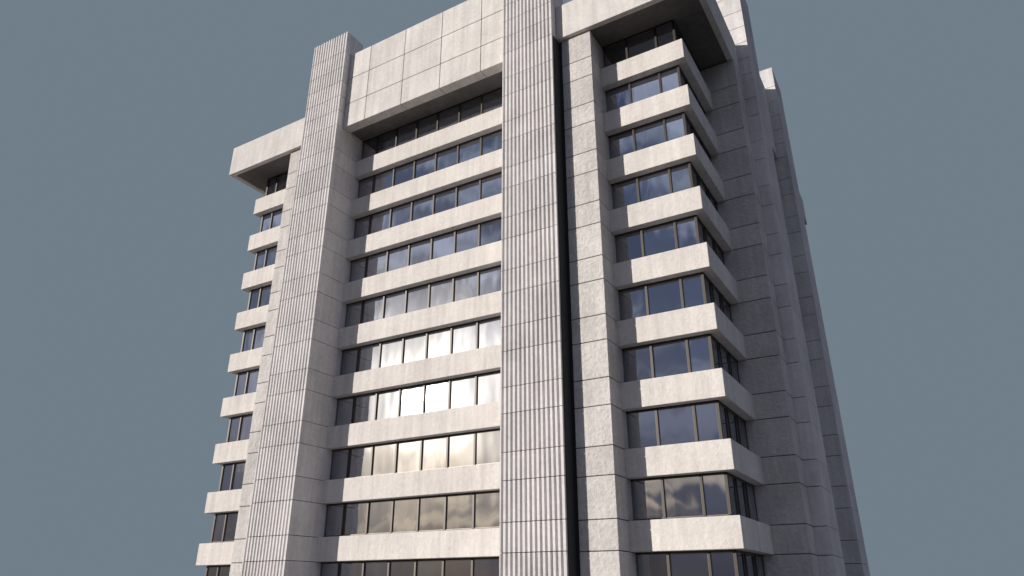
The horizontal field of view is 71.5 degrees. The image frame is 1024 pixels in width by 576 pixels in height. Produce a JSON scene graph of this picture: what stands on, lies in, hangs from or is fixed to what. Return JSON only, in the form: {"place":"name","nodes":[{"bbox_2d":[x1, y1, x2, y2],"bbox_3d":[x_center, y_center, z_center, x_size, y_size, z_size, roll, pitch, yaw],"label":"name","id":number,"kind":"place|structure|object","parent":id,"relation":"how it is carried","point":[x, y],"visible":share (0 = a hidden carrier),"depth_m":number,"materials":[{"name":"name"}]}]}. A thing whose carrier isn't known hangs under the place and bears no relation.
{"place":"outdoors","nodes":[
{"label":"outdoors","id":0,"kind":"place"},
{"bbox_2d":[0,0,1023,575],"label":"sky","id":1,"kind":"structure","parent":0,"point":[126,229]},
{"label":"pavement","id":2,"kind":"structure","parent":0,"visible":0},
{"bbox_2d":[244,36,580,575],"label":"movement joint","id":3,"kind":"object","parent":2,"relation":"on","point":[574,551],"visible":0.21,"depth_m":39.76,"materials":[{"name":"black"}]},
{"bbox_2d":[229,31,820,575],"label":"column","id":4,"kind":"structure","parent":2,"relation":"on","point":[783,509],"depth_m":41.33,"materials":[{"name":"concrete"}]},
{"bbox_2d":[229,0,806,224],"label":"corner parapet","id":5,"kind":"structure","parent":4,"relation":"on","point":[574,18],"depth_m":48.56,"materials":[{"name":"concrete"}]},
{"bbox_2d":[235,14,860,563],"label":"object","id":6,"kind":"object","parent":2,"relation":"on","point":[595,378],"visible":0.14,"depth_m":41.83,"materials":[{"name":"grey concrete"}]},
{"bbox_2d":[237,0,726,191],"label":"soffit","id":7,"kind":"structure","parent":6,"relation":"attached to","point":[689,18],"depth_m":49.30,"materials":[{"name":"concrete"}]},
{"bbox_2d":[343,0,776,158],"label":"parapet panel","id":8,"kind":"structure","parent":6,"relation":"on","point":[458,71],"depth_m":54.67,"materials":[{"name":"concrete"}]},
{"bbox_2d":[241,0,869,575],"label":"fluted pier","id":9,"kind":"structure","parent":2,"relation":"on","point":[311,314],"depth_m":46.90,"materials":[{"name":"concrete"}]},
{"bbox_2d":[196,38,773,565],"bbox_3d":[2.291,9.276,60.074,38.940,33.858,32.439,-13,-27,28],"label":"spandrel band","id":10,"kind":"object","parent":9,"relation":"attached to","point":[718,532],"visible":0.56,"depth_m":44.41,"materials":[{"name":"concrete"}]},
{"bbox_2d":[205,20,763,575],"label":"window frame","id":11,"kind":"object","parent":10,"relation":"on","point":[703,274],"visible":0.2,"depth_m":44.62,"materials":[{"name":"black metal"}]},
{"bbox_2d":[207,22,765,575],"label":"window sash","id":12,"kind":"object","parent":11,"relation":"in","point":[497,318],"depth_m":45.18,"materials":[{"name":"black metal"}]},
{"bbox_2d":[207,23,764,575],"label":"window glass","id":13,"kind":"object","parent":12,"relation":"in","point":[681,495],"visible":0.33,"depth_m":44.89,"materials":[{"name":"glass"}]}
]}

